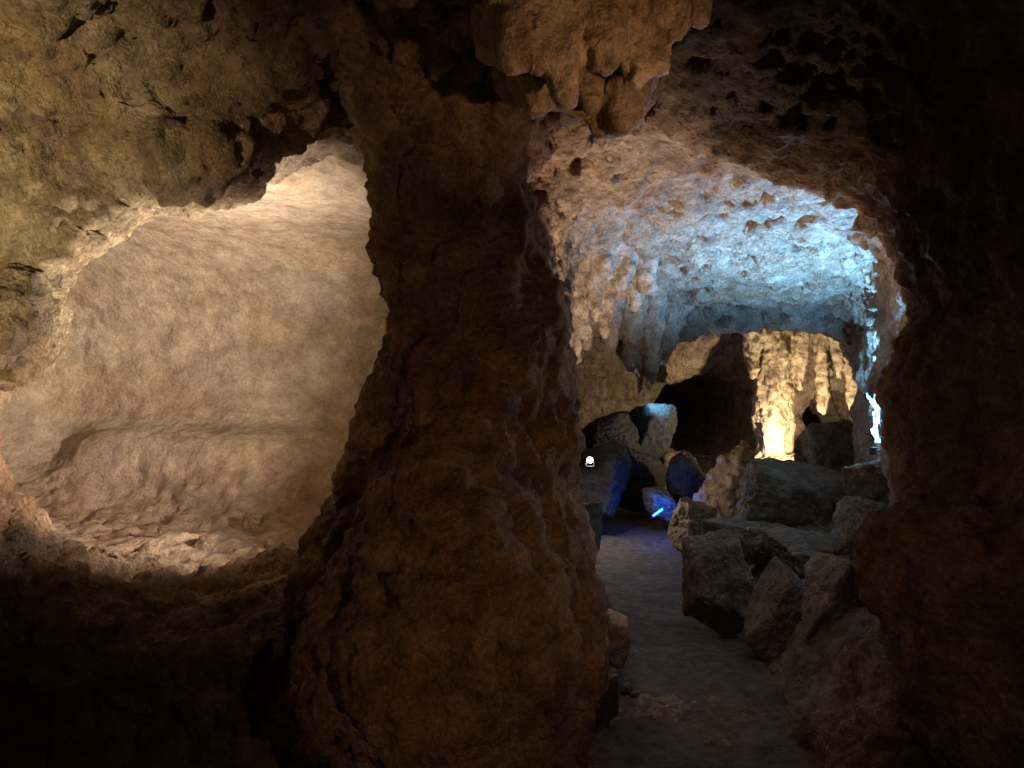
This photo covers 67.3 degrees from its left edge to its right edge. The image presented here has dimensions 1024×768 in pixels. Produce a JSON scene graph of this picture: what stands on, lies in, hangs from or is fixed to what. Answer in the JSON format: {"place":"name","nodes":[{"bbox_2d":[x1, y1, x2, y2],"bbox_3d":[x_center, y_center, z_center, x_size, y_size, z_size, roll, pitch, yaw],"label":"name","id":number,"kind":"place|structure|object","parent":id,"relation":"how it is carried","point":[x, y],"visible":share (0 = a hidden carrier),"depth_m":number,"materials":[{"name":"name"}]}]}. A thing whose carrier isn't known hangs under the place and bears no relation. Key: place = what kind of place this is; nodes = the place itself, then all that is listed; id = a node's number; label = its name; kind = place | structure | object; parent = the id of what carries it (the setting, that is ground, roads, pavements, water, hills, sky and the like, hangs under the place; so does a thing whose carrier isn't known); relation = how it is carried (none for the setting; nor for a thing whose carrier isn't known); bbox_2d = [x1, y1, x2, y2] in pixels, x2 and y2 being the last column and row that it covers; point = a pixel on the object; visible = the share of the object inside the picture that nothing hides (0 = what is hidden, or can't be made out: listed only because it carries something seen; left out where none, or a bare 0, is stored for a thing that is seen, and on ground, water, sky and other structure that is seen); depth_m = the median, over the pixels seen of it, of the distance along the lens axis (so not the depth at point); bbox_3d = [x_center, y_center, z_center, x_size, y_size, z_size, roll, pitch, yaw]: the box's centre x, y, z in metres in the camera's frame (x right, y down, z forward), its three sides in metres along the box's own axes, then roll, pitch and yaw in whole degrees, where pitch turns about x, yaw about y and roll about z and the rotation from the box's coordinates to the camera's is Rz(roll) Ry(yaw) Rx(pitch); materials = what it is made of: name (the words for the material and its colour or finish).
{"place":"outdoors","nodes":[
{"label":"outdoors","id":0,"kind":"place"},
{"bbox_2d":[0,543,297,767],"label":"cave wall","id":1,"kind":"structure","parent":0,"point":[145,655],"depth_m":2.64,"materials":[{"name":"stone"}]},
{"bbox_2d":[0,155,388,572],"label":"cave wall","id":2,"kind":"structure","parent":0,"point":[210,371],"depth_m":5.07,"materials":[{"name":"stone"}]},
{"bbox_2d":[157,527,181,535],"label":"rubble stone","id":3,"kind":"object","parent":2,"relation":"on","point":[160,530],"visible":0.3,"depth_m":4.12,"materials":[{"name":"brown stone"}]},
{"bbox_2d":[193,533,219,550],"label":"rubble stone","id":4,"kind":"object","parent":2,"relation":"on","point":[207,542],"visible":0.99,"depth_m":3.90,"materials":[{"name":"beige stone"}]},
{"bbox_2d":[241,512,264,528],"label":"rubble stone","id":5,"kind":"object","parent":2,"relation":"on","point":[251,520],"visible":1,"depth_m":4.40,"materials":[{"name":"brown stone"}]},
{"bbox_2d":[264,539,287,548],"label":"rubble stone","id":6,"kind":"object","parent":2,"relation":"on","point":[268,543],"visible":0.43,"depth_m":3.74,"materials":[{"name":"brown stone"}]},
{"bbox_2d":[0,88,550,563],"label":"cave wall","id":7,"kind":"structure","parent":0,"point":[82,182],"depth_m":2.55,"materials":[{"name":"stone"}]},
{"bbox_2d":[0,0,1023,184],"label":"cave ceiling","id":8,"kind":"structure","parent":0,"point":[328,64],"depth_m":2.35,"materials":[{"name":"stone"}]},
{"bbox_2d":[471,0,691,138],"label":"stalactite cluster","id":9,"kind":"object","parent":8,"relation":"hanging from","point":[600,67],"visible":0.98,"depth_m":1.98,"materials":[{"name":"brown stone"}]},
{"bbox_2d":[690,0,712,29],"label":"stalactite","id":10,"kind":"object","parent":8,"relation":"hanging from","point":[701,10],"visible":0.87,"depth_m":1.97},
{"bbox_2d":[590,506,828,767],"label":"cave floor","id":11,"kind":"structure","parent":0,"point":[675,651],"depth_m":4.19,"materials":[{"name":"grey stone"}]},
{"bbox_2d":[228,89,609,767],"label":"rock pillar","id":12,"kind":"object","parent":11,"relation":"on","point":[442,599],"visible":0.98,"depth_m":2.48,"materials":[{"name":"brown stone"}]},
{"bbox_2d":[579,442,631,519],"bbox_3d":[0.842,1.045,8.332,1.006,0.814,0.788,0,0,0],"label":"boulder","id":13,"kind":"object","parent":11,"relation":"on","point":[605,478],"visible":0.53,"depth_m":8.06,"materials":[{"name":"stone"}]},
{"bbox_2d":[595,666,618,720],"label":"boulder","id":14,"kind":"object","parent":11,"relation":"on","point":[608,707],"visible":0.4,"depth_m":3.60,"materials":[{"name":"stone"}]},
{"bbox_2d":[605,609,631,668],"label":"boulder","id":15,"kind":"object","parent":11,"relation":"on","point":[618,637],"visible":0.79,"depth_m":4.12,"materials":[{"name":"brown stone"}]},
{"bbox_2d":[618,682,632,692],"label":"stone","id":16,"kind":"object","parent":11,"relation":"on","point":[625,687],"visible":1,"depth_m":4.01,"materials":[{"name":"brown stone"}]},
{"bbox_2d":[629,691,638,698],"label":"stone","id":17,"kind":"object","parent":11,"relation":"on","point":[634,694],"visible":1,"depth_m":3.90,"materials":[{"name":"brown stone"}]},
{"bbox_2d":[619,446,664,512],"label":"boulder","id":18,"kind":"object","parent":11,"relation":"on","point":[647,470],"visible":0.71,"depth_m":9.03,"materials":[{"name":"stone"}]},
{"bbox_2d":[582,411,642,452],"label":"boulder","id":19,"kind":"object","parent":18,"relation":"on","point":[620,427],"visible":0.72,"depth_m":9.18,"materials":[{"name":"stone"}]},
{"bbox_2d":[630,403,677,457],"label":"boulder","id":20,"kind":"object","parent":18,"relation":"on","point":[656,424],"visible":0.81,"depth_m":9.41,"materials":[{"name":"stone"}]},
{"bbox_2d":[650,507,664,518],"bbox_3d":[1.503,1.334,7.950,0.208,0.032,0.032,-27,15,-33],"label":"bar light","id":21,"kind":"object","parent":11,"relation":"on","point":[657,512],"visible":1,"depth_m":7.94,"materials":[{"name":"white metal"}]},
{"bbox_2d":[642,486,677,524],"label":"boulder","id":22,"kind":"object","parent":11,"relation":"on","point":[655,499],"visible":0.82,"depth_m":8.21,"materials":[{"name":"grey stone"}]},
{"bbox_2d":[666,450,705,503],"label":"boulder","id":23,"kind":"object","parent":11,"relation":"on","point":[685,476],"visible":0.71,"depth_m":8.52,"materials":[{"name":"stone"}]},
{"bbox_2d":[681,528,756,635],"bbox_3d":[1.293,1.282,4.921,0.455,0.695,0.374,0,0,-17],"label":"boulder","id":24,"kind":"object","parent":11,"relation":"on","point":[718,583],"visible":0.95,"depth_m":4.79,"materials":[{"name":"stone"}]},
{"bbox_2d":[693,440,754,518],"bbox_3d":[2.358,1.096,7.921,1.203,1.053,0.947,0,0,0],"label":"stalagmite","id":25,"kind":"object","parent":11,"relation":"on","point":[719,490],"visible":0.35,"depth_m":7.74,"materials":[{"name":"brown stone"}]},
{"bbox_2d":[769,668,775,675],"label":"stone","id":26,"kind":"object","parent":11,"relation":"on","point":[771,671],"visible":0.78,"depth_m":4.22,"materials":[{"name":"brown stone"}]},
{"bbox_2d":[743,556,804,661],"bbox_3d":[1.542,1.331,4.486,0.385,0.610,0.339,0,0,0],"label":"boulder","id":27,"kind":"object","parent":11,"relation":"on","point":[773,617],"visible":0.73,"depth_m":4.41,"materials":[{"name":"stone"}]},
{"bbox_2d":[575,322,852,539],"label":"cave wall","id":28,"kind":"structure","parent":0,"point":[704,386],"depth_m":11.29,"materials":[{"name":"stone"}]},
{"bbox_2d":[742,328,856,459],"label":"flowstone column","id":29,"kind":"structure","parent":28,"relation":"attached to","point":[776,362],"depth_m":8.93,"materials":[{"name":"beige stone"}]},
{"bbox_2d":[794,418,854,471],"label":"boulder","id":30,"kind":"object","parent":28,"relation":"on","point":[828,445],"visible":0.49,"depth_m":7.75,"materials":[{"name":"stone"}]},
{"bbox_2d":[528,152,901,335],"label":"cave ceiling","id":31,"kind":"structure","parent":0,"point":[738,247],"depth_m":4.94,"materials":[{"name":"stone"}]},
{"bbox_2d":[601,297,626,354],"bbox_3d":[0.779,-0.581,6.002,0.370,0.709,0.340,0,0,0],"label":"stalactite","id":32,"kind":"object","parent":31,"relation":"hanging from","point":[610,341],"visible":0.25,"depth_m":5.96},
{"bbox_2d":[572,244,659,363],"bbox_3d":[0.663,-0.596,5.417,0.838,0.909,0.552,0,0,-20],"label":"drapery","id":33,"kind":"object","parent":31,"relation":"hanging from","point":[606,277],"visible":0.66,"depth_m":5.33,"materials":[{"name":"beige stone"}]},
{"bbox_2d":[619,279,669,393],"bbox_3d":[1.055,-0.420,6.440,0.550,1.012,0.512,0,0,0],"label":"stalactite","id":34,"kind":"object","parent":31,"relation":"hanging from","point":[641,329],"visible":0.69,"depth_m":6.33},
{"bbox_2d":[660,293,694,364],"bbox_3d":[1.412,-0.521,6.740,0.559,0.710,0.399,0,0,-38],"label":"stalactite","id":35,"kind":"object","parent":31,"relation":"hanging from","point":[675,316],"visible":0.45,"depth_m":6.61},
{"bbox_2d":[564,288,907,739],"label":"cave wall","id":36,"kind":"structure","parent":0,"point":[806,677],"depth_m":4.24,"materials":[{"name":"stone"}]},
{"bbox_2d":[587,457,593,465],"bbox_3d":[0.775,0.771,7.644,0.078,0.094,0.058,0,-6,2],"label":"floodlight","id":37,"kind":"object","parent":36,"relation":"attached to","point":[590,460],"visible":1,"depth_m":7.62,"materials":[{"name":"white metal"}]},
{"bbox_2d":[584,501,602,552],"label":"boulder","id":38,"kind":"object","parent":36,"relation":"on","point":[594,509],"visible":0.38,"depth_m":6.20,"materials":[{"name":"stone"}]},
{"bbox_2d":[667,497,716,551],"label":"boulder","id":39,"kind":"object","parent":36,"relation":"on","point":[689,515],"visible":0.65,"depth_m":6.67,"materials":[{"name":"brown stone"}]},
{"bbox_2d":[701,517,787,564],"bbox_3d":[1.792,1.217,5.875,0.502,0.351,0.588,0,0,-39],"label":"boulder","id":40,"kind":"object","parent":36,"relation":"on","point":[748,533],"visible":0.53,"depth_m":5.66,"materials":[{"name":"stone"}]},
{"bbox_2d":[734,457,847,526],"bbox_3d":[2.387,0.983,6.286,1.066,0.743,0.678,0,0,-16],"label":"boulder","id":41,"kind":"object","parent":36,"relation":"on","point":[789,493],"visible":0.69,"depth_m":6.03,"materials":[{"name":"stone"}]},
{"bbox_2d":[760,527,846,578],"bbox_3d":[2.029,1.170,5.167,0.628,0.365,0.527,0,0,0],"label":"boulder","id":42,"kind":"object","parent":36,"relation":"on","point":[793,549],"visible":0.52,"depth_m":5.08,"materials":[{"name":"stone"}]},
{"bbox_2d":[801,552,863,640],"bbox_3d":[1.758,1.194,4.202,0.404,0.553,0.379,0,0,0],"label":"boulder","id":43,"kind":"object","parent":36,"relation":"on","point":[831,590],"visible":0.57,"depth_m":4.07,"materials":[{"name":"stone"}]},
{"bbox_2d":[832,496,888,557],"bbox_3d":[2.245,0.919,4.754,0.450,0.457,0.386,0,0,0],"label":"boulder","id":44,"kind":"object","parent":36,"relation":"on","point":[849,516],"visible":0.45,"depth_m":4.69,"materials":[{"name":"stone"}]},
{"bbox_2d":[841,459,888,503],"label":"boulder","id":45,"kind":"object","parent":44,"relation":"on","point":[868,480],"visible":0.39,"depth_m":4.87,"materials":[{"name":"stone"}]},
{"bbox_2d":[867,447,879,454],"bbox_3d":[2.315,0.430,4.925,0.065,0.048,0.078,0,-8,40],"label":"floodlight","id":46,"kind":"object","parent":36,"relation":"attached to","point":[872,450],"visible":1,"depth_m":4.90,"materials":[{"name":"black metal"}]},
{"bbox_2d":[549,52,1023,767],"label":"cave wall","id":47,"kind":"structure","parent":0,"point":[923,176],"depth_m":2.41,"materials":[{"name":"stone"}]}
]}

